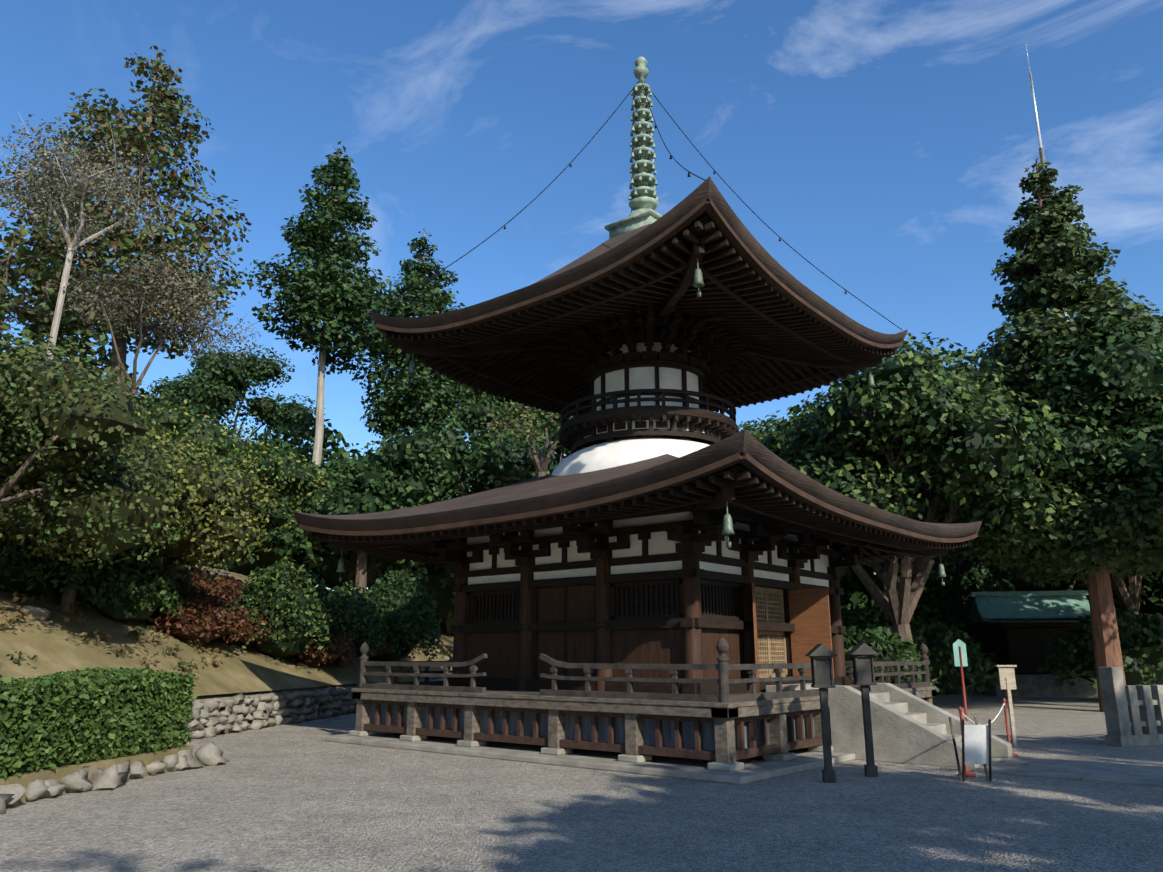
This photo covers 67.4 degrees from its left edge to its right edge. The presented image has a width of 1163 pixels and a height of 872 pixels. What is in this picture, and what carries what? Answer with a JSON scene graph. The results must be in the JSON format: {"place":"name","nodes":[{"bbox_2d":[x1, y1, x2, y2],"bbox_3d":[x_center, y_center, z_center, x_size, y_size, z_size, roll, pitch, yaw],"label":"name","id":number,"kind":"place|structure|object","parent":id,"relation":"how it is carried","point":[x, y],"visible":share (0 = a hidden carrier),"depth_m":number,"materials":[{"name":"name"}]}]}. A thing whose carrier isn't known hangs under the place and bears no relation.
{"place":"outdoors","nodes":[
{"label":"outdoors","id":0,"kind":"place"},
{"bbox_2d":[0,565,452,696],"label":"hillside","id":1,"kind":"structure","parent":0,"point":[52,644],"depth_m":20.14,"materials":[{"name":"soil"}]},
{"bbox_2d":[0,522,98,597],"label":"bush","id":2,"kind":"object","parent":1,"relation":"on","point":[22,573],"visible":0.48,"depth_m":19.35,"materials":[{"name":"green plant"}]},
{"bbox_2d":[0,222,120,428],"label":"tree","id":3,"kind":"object","parent":1,"relation":"on","point":[39,330],"visible":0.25,"depth_m":29.55,"materials":[{"name":"green plant"}]},
{"bbox_2d":[2,345,153,438],"bbox_3d":[-23.017,0.441,38.040,10.681,9.316,10.477,-11,-18,38],"label":"tree","id":4,"kind":"object","parent":1,"relation":"on","point":[104,357],"visible":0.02,"depth_m":39.03,"materials":[{"name":"green plant"}]},
{"bbox_2d":[0,105,175,360],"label":"bare tree","id":5,"kind":"object","parent":1,"relation":"on","point":[57,172],"visible":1,"depth_m":27.16,"materials":[{"name":"grey plant"}]},
{"bbox_2d":[58,548,117,589],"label":"bush","id":6,"kind":"object","parent":1,"relation":"on","point":[92,561],"visible":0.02,"depth_m":21.58,"materials":[{"name":"green plant"}]},
{"bbox_2d":[0,337,196,568],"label":"tree","id":7,"kind":"object","parent":1,"relation":"on","point":[76,421],"visible":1,"depth_m":15.96,"materials":[{"name":"green plant"}]},
{"bbox_2d":[7,472,198,562],"bbox_3d":[-18.420,2.462,29.226,9.258,5.645,10.036,-4,-15,15],"label":"tree","id":8,"kind":"object","parent":1,"relation":"on","point":[35,518],"depth_m":24.82,"materials":[{"name":"green plant"}]},
{"bbox_2d":[62,546,184,622],"bbox_3d":[-11.109,3.725,21.392,2.617,2.134,2.684,-11,-18,38],"label":"bush","id":9,"kind":"object","parent":1,"relation":"on","point":[129,593],"visible":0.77,"depth_m":20.75,"materials":[{"name":"green plant"}]},
{"bbox_2d":[0,45,251,383],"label":"tree","id":10,"kind":"object","parent":1,"relation":"on","point":[144,140],"visible":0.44,"depth_m":37.24,"materials":[{"name":"green plant"}]},
{"bbox_2d":[0,407,280,612],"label":"yellow maple tree","id":11,"kind":"object","parent":1,"relation":"on","point":[221,503],"visible":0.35,"depth_m":20.52,"materials":[{"name":"green plant"}]},
{"bbox_2d":[50,245,261,406],"bbox_3d":[-15.915,-1.024,30.520,6.800,11.670,7.261,-11,-18,38],"label":"bare tree","id":12,"kind":"object","parent":1,"relation":"on","point":[179,300],"visible":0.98,"depth_m":30.88,"materials":[{"name":"brown plant"}]},
{"bbox_2d":[154,580,210,615],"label":"bush","id":13,"kind":"object","parent":1,"relation":"on","point":[183,589],"visible":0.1,"depth_m":23.20,"materials":[{"name":"green plant"}]},
{"bbox_2d":[162,566,214,595],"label":"azalea bush","id":14,"kind":"object","parent":1,"relation":"on","point":[199,578],"visible":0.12,"depth_m":26.18,"materials":[{"name":"brown plant"}]},
{"bbox_2d":[137,384,240,436],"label":"tree","id":15,"kind":"object","parent":1,"relation":"on","point":[199,411],"depth_m":45.52,"materials":[{"name":"green plant"}]},
{"bbox_2d":[145,594,253,644],"bbox_3d":[-10.034,4.880,22.786,2.678,1.486,2.736,2,-14,-9],"label":"bush","id":16,"kind":"object","parent":1,"relation":"on","point":[212,620],"visible":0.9,"depth_m":22.09,"materials":[{"name":"red plant"}]},
{"bbox_2d":[191,575,248,605],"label":"azalea bush","id":17,"kind":"object","parent":1,"relation":"on","point":[224,590],"visible":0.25,"depth_m":26.57,"materials":[{"name":"brown plant"}]},
{"bbox_2d":[0,559,452,677],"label":"slope grass tufts and stones","id":18,"kind":"object","parent":1,"relation":"on","point":[38,613],"visible":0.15,"depth_m":19.66,"materials":[{"name":"green plant"}]},
{"bbox_2d":[134,392,330,585],"bbox_3d":[-10.948,2.550,25.894,6.829,6.518,6.770,1,-14,-5],"label":"yellow maple tree","id":19,"kind":"object","parent":1,"relation":"on","point":[290,476],"visible":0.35,"depth_m":24.68,"materials":[{"name":"green plant"}]},
{"bbox_2d":[147,344,325,441],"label":"tree","id":20,"kind":"object","parent":1,"relation":"on","point":[219,384],"visible":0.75,"depth_m":60.50,"materials":[{"name":"green plant"}]},
{"bbox_2d":[211,603,283,644],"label":"bush","id":21,"kind":"object","parent":1,"relation":"on","point":[254,629],"visible":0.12,"depth_m":24.16,"materials":[{"name":"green plant"}]},
{"bbox_2d":[195,436,350,576],"bbox_3d":[-14.787,3.433,38.460,8.398,6.728,8.899,-11,-18,38],"label":"tree","id":22,"kind":"object","parent":1,"relation":"on","point":[270,558],"visible":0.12,"depth_m":36.91,"materials":[{"name":"green plant"}]},
{"bbox_2d":[225,556,336,659],"bbox_3d":[-8.709,5.112,25.352,3.053,3.191,3.144,5,-15,-20],"label":"bush","id":23,"kind":"object","parent":1,"relation":"on","point":[294,603],"visible":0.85,"depth_m":24.69,"materials":[{"name":"green plant"}]},
{"bbox_2d":[242,413,361,570],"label":"tree","id":24,"kind":"object","parent":1,"relation":"on","point":[303,433],"visible":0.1,"depth_m":47.24,"materials":[{"name":"green plant"}]},
{"bbox_2d":[275,460,348,577],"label":"tree","id":25,"kind":"object","parent":1,"relation":"on","point":[329,543],"depth_m":38.51,"materials":[{"name":"green plant"}]},
{"bbox_2d":[283,631,358,666],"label":"bush","id":26,"kind":"object","parent":1,"relation":"on","point":[313,656],"visible":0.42,"depth_m":26.22,"materials":[{"name":"green plant"}]},
{"bbox_2d":[247,141,399,587],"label":"tree","id":27,"kind":"object","parent":1,"relation":"on","point":[328,295],"visible":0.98,"depth_m":43.82,"materials":[{"name":"green plant"}]},
{"bbox_2d":[251,459,439,597],"bbox_3d":[-10.019,4.276,37.969,7.334,7.787,8.598,-11,-18,38],"label":"tree","id":28,"kind":"object","parent":1,"relation":"on","point":[369,490],"visible":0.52,"depth_m":36.94,"materials":[{"name":"green plant"}]},
{"bbox_2d":[312,580,387,662],"bbox_3d":[-7.811,6.212,28.631,2.903,2.977,3.053,-11,-18,38],"label":"bush","id":29,"kind":"object","parent":1,"relation":"on","point":[358,625],"visible":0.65,"depth_m":28.13,"materials":[{"name":"green plant"}]},
{"bbox_2d":[289,451,427,595],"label":"tree","id":30,"kind":"object","parent":1,"relation":"on","point":[376,566],"visible":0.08,"depth_m":40.28,"materials":[{"name":"green plant"}]},
{"bbox_2d":[357,631,394,657],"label":"azalea bush","id":31,"kind":"object","parent":1,"relation":"on","point":[383,652],"visible":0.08,"depth_m":30.80,"materials":[{"name":"green plant"}]},
{"bbox_2d":[356,568,441,660],"bbox_3d":[-6.978,6.889,32.336,3.585,3.904,3.761,2,-14,-7],"label":"bush","id":32,"kind":"object","parent":1,"relation":"on","point":[409,619],"visible":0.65,"depth_m":31.61,"materials":[{"name":"green plant"}]},
{"bbox_2d":[349,229,474,591],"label":"tree","id":33,"kind":"object","parent":1,"relation":"on","point":[428,392],"visible":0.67,"depth_m":46.99,"materials":[{"name":"green plant"}]},
{"bbox_2d":[342,472,483,636],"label":"tree","id":34,"kind":"object","parent":1,"relation":"on","point":[439,581],"visible":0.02,"depth_m":45.52,"materials":[{"name":"green plant"}]},
{"bbox_2d":[353,395,557,503],"bbox_3d":[-5.718,4.351,41.608,9.068,13.537,11.397,1,-14,-2],"label":"tree","id":35,"kind":"object","parent":1,"relation":"on","point":[445,457],"visible":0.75,"depth_m":39.09,"materials":[{"name":"green plant"}]},
{"bbox_2d":[437,381,523,435],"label":"tree","id":36,"kind":"object","parent":1,"relation":"on","point":[471,392],"visible":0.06,"depth_m":57.77,"materials":[{"name":"green plant"}]},
{"bbox_2d":[0,685,1162,871],"bbox_3d":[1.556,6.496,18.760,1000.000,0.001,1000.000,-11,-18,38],"label":"ground","id":37,"kind":"structure","parent":0,"point":[299,797],"depth_m":9.68,"materials":[{"name":"gravel"}]},
{"bbox_2d":[0,745,192,802],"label":"planting bed soil","id":38,"kind":"structure","parent":37,"relation":"on","point":[59,773],"depth_m":11.72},
{"bbox_2d":[0,667,199,778],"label":"hedge","id":39,"kind":"object","parent":38,"relation":"on","point":[66,719],"visible":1,"depth_m":11.96,"materials":[{"name":"green plant"}]},
{"bbox_2d":[0,742,230,814],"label":"hedge edging rocks","id":40,"kind":"object","parent":37,"relation":"on","point":[114,776],"visible":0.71,"depth_m":11.64,"materials":[{"name":"stone"}]},
{"bbox_2d":[180,677,443,738],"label":"stone retaining wall","id":41,"kind":"structure","parent":37,"relation":"on","point":[215,715],"depth_m":21.64,"materials":[{"name":"stone"}]},
{"bbox_2d":[479,402,573,476],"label":"forked tree","id":42,"kind":"object","parent":37,"relation":"on","point":[541,462],"visible":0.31,"depth_m":36.25,"materials":[{"name":"green plant"}]},
{"bbox_2d":[482,401,571,485],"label":"tree","id":43,"kind":"object","parent":37,"relation":"on","point":[560,451],"visible":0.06,"depth_m":45.66,"materials":[{"name":"green plant"}]},
{"bbox_2d":[322,730,854,784],"bbox_3d":[1.556,6.399,18.784,9.900,0.200,9.900,-11,-18,38],"label":"plinth stone","id":44,"kind":"object","parent":37,"relation":"on","point":[751,770],"visible":0.33,"depth_m":14.21,"materials":[{"name":"stone"}]},
{"bbox_2d":[355,697,932,763],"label":"deck posts","id":45,"kind":"object","parent":44,"relation":"on","point":[725,751],"visible":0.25,"depth_m":14.18,"materials":[{"name":"wood"}]},
{"bbox_2d":[351,685,936,718],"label":"deck boards","id":46,"kind":"object","parent":45,"relation":"on","point":[518,699],"visible":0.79,"depth_m":14.65,"materials":[{"name":"wood"}]},
{"bbox_2d":[359,637,929,702],"bbox_3d":[1.556,5.016,19.130,8.995,0.950,8.995,-11,-18,38],"label":"deck railing","id":47,"kind":"object","parent":46,"relation":"on","point":[723,667],"visible":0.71,"depth_m":14.90,"materials":[{"name":"wood"}]},
{"bbox_2d":[452,551,845,692],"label":"pillars","id":48,"kind":"structure","parent":46,"relation":"on","point":[693,650],"depth_m":16.67,"materials":[{"name":"wood"}]},
{"bbox_2d":[766,683,818,691],"bbox_3d":[4.219,4.877,16.887,0.500,0.130,1.800,-11,-18,38],"label":"doorstep stone","id":49,"kind":"object","parent":46,"relation":"on","point":[785,687],"visible":0.44,"depth_m":16.32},
{"bbox_2d":[363,698,925,760],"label":"veranda base slats","id":50,"kind":"object","parent":45,"relation":"attached to","point":[688,736],"visible":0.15,"depth_m":14.74,"materials":[{"name":"wood"}]},
{"bbox_2d":[738,418,781,439],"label":"tree","id":51,"kind":"object","parent":37,"relation":"on","point":[747,427],"visible":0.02,"depth_m":42.84,"materials":[{"name":"green plant"}]},
{"bbox_2d":[805,644,837,782],"bbox_3d":[3.490,3.955,12.517,0.414,1.898,0.380,-1,-14,5],"label":"lantern post","id":52,"kind":"object","parent":37,"relation":"on","point":[821,656],"visible":1,"depth_m":12.52,"materials":[{"name":"black metal"}]},
{"bbox_2d":[846,643,878,776],"bbox_3d":[4.274,4.087,13.086,0.414,1.918,0.380,-1,-14,5],"label":"lantern post","id":53,"kind":"object","parent":37,"relation":"on","point":[863,673],"visible":1,"depth_m":13.09,"materials":[{"name":"black metal"}]},
{"bbox_2d":[841,605,886,624],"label":"bush","id":54,"kind":"object","parent":37,"relation":"on","point":[846,612],"visible":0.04,"depth_m":37.09,"materials":[{"name":"green plant"}]},
{"bbox_2d":[841,605,936,698],"bbox_3d":[10.310,8.047,31.300,4.638,3.879,4.665,-11,-18,38],"label":"bush","id":55,"kind":"object","parent":37,"relation":"on","point":[861,621],"visible":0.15,"depth_m":30.81,"materials":[{"name":"green plant"}]},
{"bbox_2d":[843,623,942,691],"bbox_3d":[8.811,7.364,27.602,4.336,2.808,4.807,3,-14,-10],"label":"understorey bush","id":56,"kind":"object","parent":37,"relation":"on","point":[885,646],"visible":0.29,"depth_m":26.69,"materials":[{"name":"green plant"}]},
{"bbox_2d":[748,331,1079,669],"bbox_3d":[10.581,2.826,28.885,10.683,12.715,11.776,3,-14,-14],"label":"broadleaf tree","id":57,"kind":"object","parent":37,"relation":"on","point":[926,435],"visible":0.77,"depth_m":26.54,"materials":[{"name":"green plant"}]},
{"bbox_2d":[839,557,991,655],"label":"tree","id":58,"kind":"object","parent":37,"relation":"on","point":[937,600],"visible":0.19,"depth_m":42.19,"materials":[{"name":"green plant"}]},
{"bbox_2d":[828,683,1012,768],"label":"stone stairs","id":59,"kind":"structure","parent":37,"relation":"on","point":[908,728],"depth_m":14.97,"materials":[{"name":"stone"}]},
{"bbox_2d":[909,616,999,696],"bbox_3d":[12.776,8.344,32.640,5.176,3.353,5.381,2,-14,-10],"label":"understorey bush","id":60,"kind":"object","parent":37,"relation":"on","point":[940,649],"visible":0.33,"depth_m":31.16,"materials":[{"name":"green plant"}]},
{"bbox_2d":[939,550,981,609],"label":"tree","id":61,"kind":"object","parent":37,"relation":"on","point":[958,572],"depth_m":51.60,"materials":[{"name":"green plant"}]},
{"bbox_2d":[958,646,967,721],"bbox_3d":[7.667,5.194,17.474,0.056,1.900,0.056,-11,-18,38],"label":"sign post","id":62,"kind":"object","parent":37,"relation":"on","point":[963,687],"visible":0.61,"depth_m":17.50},
{"bbox_2d":[932,614,1005,686],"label":"understorey bush","id":63,"kind":"object","parent":37,"relation":"on","point":[987,644],"visible":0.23,"depth_m":40.65,"materials":[{"name":"green plant"}]},
{"bbox_2d":[948,717,991,780],"bbox_3d":[5.609,4.499,12.510,0.410,0.863,0.472,0,-14,0],"label":"sign stand","id":64,"kind":"object","parent":37,"relation":"on","point":[962,777],"visible":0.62,"depth_m":12.38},
{"bbox_2d":[964,725,988,763],"bbox_3d":[5.609,4.393,12.418,0.360,0.539,0.132,0,-14,0],"label":"notice board","id":65,"kind":"object","parent":64,"relation":"attached to","point":[976,743],"visible":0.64,"depth_m":12.41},
{"bbox_2d":[936,558,1036,628],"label":"tree","id":66,"kind":"object","parent":37,"relation":"on","point":[975,583],"depth_m":56.43,"materials":[{"name":"green plant"}]},
{"bbox_2d":[958,698,1017,776],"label":"barrier posts","id":67,"kind":"object","parent":37,"relation":"on","point":[968,773],"visible":0.67,"depth_m":13.12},
{"bbox_2d":[962,703,1004,724],"bbox_3d":[6.634,4.601,14.321,0.022,0.302,3.162,-10,-17,35],"label":"rope barrier","id":68,"kind":"object","parent":67,"relation":"attached to","point":[992,721],"visible":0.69,"depth_m":14.70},
{"bbox_2d":[995,665,1016,746],"bbox_3d":[8.467,5.318,17.227,0.380,1.540,0.120,-1,-14,5],"label":"wooden sign","id":69,"kind":"object","parent":37,"relation":"on","point":[1007,680],"visible":1,"depth_m":17.30,"materials":[{"name":"brown wood"}]},
{"bbox_2d":[935,487,1084,590],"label":"tree","id":70,"kind":"object","parent":37,"relation":"on","point":[1021,584],"depth_m":45.05,"materials":[{"name":"green plant"}]},
{"bbox_2d":[974,673,1097,697],"bbox_3d":[20.435,11.142,39.329,4.600,1.008,5.510,-3,-14,11],"label":"shrine stone base","id":71,"kind":"object","parent":37,"relation":"on","point":[1035,685],"visible":0.5,"depth_m":36.79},
{"bbox_2d":[987,622,1081,673],"bbox_3d":[20.286,9.494,38.979,3.200,2.200,2.700,-3,-14,11],"label":"shrine woodwork","id":72,"kind":"object","parent":71,"relation":"on","point":[1023,645],"visible":0.58,"depth_m":38.12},
{"bbox_2d":[965,590,1089,624],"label":"shed roof","id":73,"kind":"structure","parent":72,"relation":"on","point":[1028,606],"depth_m":38.91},
{"bbox_2d":[1025,39,1068,320],"bbox_3d":[20.867,-4.320,37.427,0.304,30.047,0.320,-11,-18,38],"label":"antenna mast","id":74,"kind":"object","parent":37,"relation":"on","point":[1041,154],"visible":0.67,"depth_m":39.83,"materials":[{"name":"metal"}]},
{"bbox_2d":[957,156,1162,711],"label":"cedar tree","id":75,"kind":"object","parent":37,"relation":"on","point":[1104,543],"visible":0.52,"depth_m":28.27,"materials":[{"name":"green plant"}]},
{"bbox_2d":[972,757,1162,786],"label":"stone path","id":76,"kind":"structure","parent":37,"relation":"on","point":[1110,773],"depth_m":13.21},
{"bbox_2d":[1011,575,1124,614],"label":"tree","id":77,"kind":"object","parent":37,"relation":"on","point":[1076,587],"depth_m":47.91,"materials":[{"name":"green plant"}]},
{"bbox_2d":[978,316,1162,625],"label":"tree","id":78,"kind":"object","parent":37,"relation":"on","point":[1129,594],"depth_m":38.24,"materials":[{"name":"green plant"}]},
{"bbox_2d":[1016,315,1162,580],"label":"tree","id":79,"kind":"object","parent":37,"relation":"on","point":[1114,377],"visible":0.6,"depth_m":26.51,"materials":[{"name":"green plant"}]},
{"bbox_2d":[1038,608,1162,689],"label":"understorey bush","id":80,"kind":"object","parent":37,"relation":"on","point":[1141,645],"visible":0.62,"depth_m":32.14,"materials":[{"name":"green plant"}]},
{"bbox_2d":[1077,565,1162,622],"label":"tree","id":81,"kind":"object","parent":37,"relation":"on","point":[1150,600],"visible":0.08,"depth_m":39.29,"materials":[{"name":"green plant"}]},
{"bbox_2d":[1098,667,1162,746],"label":"stone fence","id":82,"kind":"object","parent":37,"relation":"on","point":[1133,715],"visible":1,"depth_m":17.32,"materials":[{"name":"stone"}]},
{"bbox_2d":[0,0,1162,590],"label":"sky","id":83,"kind":"structure","parent":0,"point":[889,144],"materials":[{"name":"blue"}]},
{"bbox_2d":[425,504,870,694],"bbox_3d":[1.556,3.755,19.446,7.720,3.550,7.720,-11,-18,38],"label":"timber wall framework","id":84,"kind":"object","parent":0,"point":[767,534],"visible":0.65,"depth_m":16.91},
{"bbox_2d":[537,584,592,679],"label":"closed doors","id":85,"kind":"structure","parent":84,"relation":"attached to","point":[579,608],"depth_m":17.12,"materials":[{"name":"brown wood"}]},
{"bbox_2d":[470,583,739,620],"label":"window bars","id":86,"kind":"object","parent":84,"relation":"in","point":[720,600],"depth_m":16.24,"materials":[{"name":"brown wood"}]},
{"bbox_2d":[519,620,753,629],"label":"metal fittings","id":87,"kind":"object","parent":84,"relation":"on","point":[597,625],"depth_m":16.56,"materials":[{"name":"metal"}]},
{"bbox_2d":[310,470,969,566],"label":"roof rafters","id":88,"kind":"object","parent":84,"relation":"attached to","point":[745,491],"visible":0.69,"depth_m":15.14,"materials":[{"name":"wood"}]},
{"bbox_2d":[307,466,883,553],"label":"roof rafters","id":89,"kind":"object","parent":88,"relation":"on","point":[738,469],"depth_m":13.11,"materials":[{"name":"brown wood"}]},
{"bbox_2d":[292,429,981,537],"bbox_3d":[1.556,1.650,19.973,11.260,1.850,11.260,-11,-18,38],"label":"lower roof","id":90,"kind":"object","parent":89,"relation":"on","point":[548,491],"visible":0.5,"depth_m":15.74,"materials":[{"name":"wood"}]},
{"bbox_2d":[551,437,723,490],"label":"white plaster dome","id":91,"kind":"structure","parent":90,"relation":"on","point":[611,454],"depth_m":18.33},
{"bbox_2d":[519,304,774,453],"bbox_3d":[1.556,-1.134,20.669,6.062,3.170,6.062,-11,-18,38],"label":"drum woodwork","id":92,"kind":"object","parent":91,"relation":"on","point":[713,347],"visible":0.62,"depth_m":19.36,"materials":[{"name":"wood"}]},
{"bbox_2d":[385,221,895,416],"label":"roof rafters","id":93,"kind":"object","parent":92,"relation":"on","point":[796,335],"visible":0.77,"depth_m":19.05,"materials":[{"name":"wood"}]},
{"bbox_2d":[384,216,889,408],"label":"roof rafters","id":94,"kind":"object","parent":93,"relation":"on","point":[704,220],"depth_m":17.46,"materials":[{"name":"brown wood"}]},
{"bbox_2d":[369,176,907,350],"bbox_3d":[1.556,-3.409,21.239,9.300,3.380,9.300,-11,-18,38],"label":"upper roof edge","id":95,"kind":"object","parent":94,"relation":"on","point":[610,251],"visible":0.23,"depth_m":16.91,"materials":[{"name":"wood"}]},
{"bbox_2d":[605,56,665,256],"bbox_3d":[1.556,-7.328,22.220,1.400,5.400,1.400,-11,-18,38],"label":"pagoda finial","id":96,"kind":"object","parent":95,"relation":"on","point":[643,203],"visible":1,"depth_m":21.98,"materials":[{"name":"green metal"}]},
{"bbox_2d":[375,80,901,329],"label":"finial chains","id":97,"kind":"object","parent":95,"relation":"on","point":[671,156],"visible":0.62,"depth_m":21.75,"materials":[{"name":"metal"}]},
{"bbox_2d":[375,199,902,412],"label":"upper roof","id":98,"kind":"structure","parent":94,"relation":"on","point":[709,207],"depth_m":16.61,"materials":[{"name":"wood"}]},
{"bbox_2d":[575,342,713,450],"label":"drum wall","id":99,"kind":"structure","parent":92,"relation":"attached to","point":[644,378],"depth_m":19.51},
{"bbox_2d":[298,453,977,542],"bbox_3d":[1.556,2.374,19.792,11.080,0.533,11.080,-11,-18,38],"label":"lower roof edge","id":100,"kind":"object","parent":88,"relation":"on","point":[751,464],"visible":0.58,"depth_m":14.26,"materials":[{"name":"wood"}]},
{"bbox_2d":[336,259,945,585],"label":"wind bells","id":101,"kind":"object","parent":88,"relation":"hanging from","point":[698,283],"visible":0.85,"depth_m":15.48,"materials":[{"name":"green metal"}]},
{"bbox_2d":[466,511,828,586],"bbox_3d":[1.556,2.877,19.666,5.920,1.040,5.920,-11,-18,38],"label":"plaster","id":102,"kind":"object","parent":84,"relation":"attached to","point":[659,543],"visible":0.17,"depth_m":17.22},
{"bbox_2d":[755,586,787,677],"bbox_3d":[3.730,3.957,17.535,0.050,1.790,1.480,-11,-18,38],"label":"lattice door","id":103,"kind":"structure","parent":84,"relation":"attached to","point":[766,610],"depth_m":17.66,"materials":[{"name":"brown wood"}]},
{"bbox_2d":[752,582,833,677],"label":"open door leaves","id":104,"kind":"object","parent":84,"relation":"attached to","point":[809,611],"visible":0.68,"depth_m":17.76,"materials":[{"name":"brown wood"}]},
{"bbox_2d":[466,628,833,678],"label":"lower wall panels","id":105,"kind":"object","parent":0,"point":[635,646],"depth_m":16.10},
{"bbox_2d":[952,639,967,665],"bbox_3d":[7.667,4.389,17.676,0.260,0.540,0.024,0,-14,0],"label":"sign","id":106,"kind":"object","parent":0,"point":[956,644],"visible":0.88,"depth_m":17.66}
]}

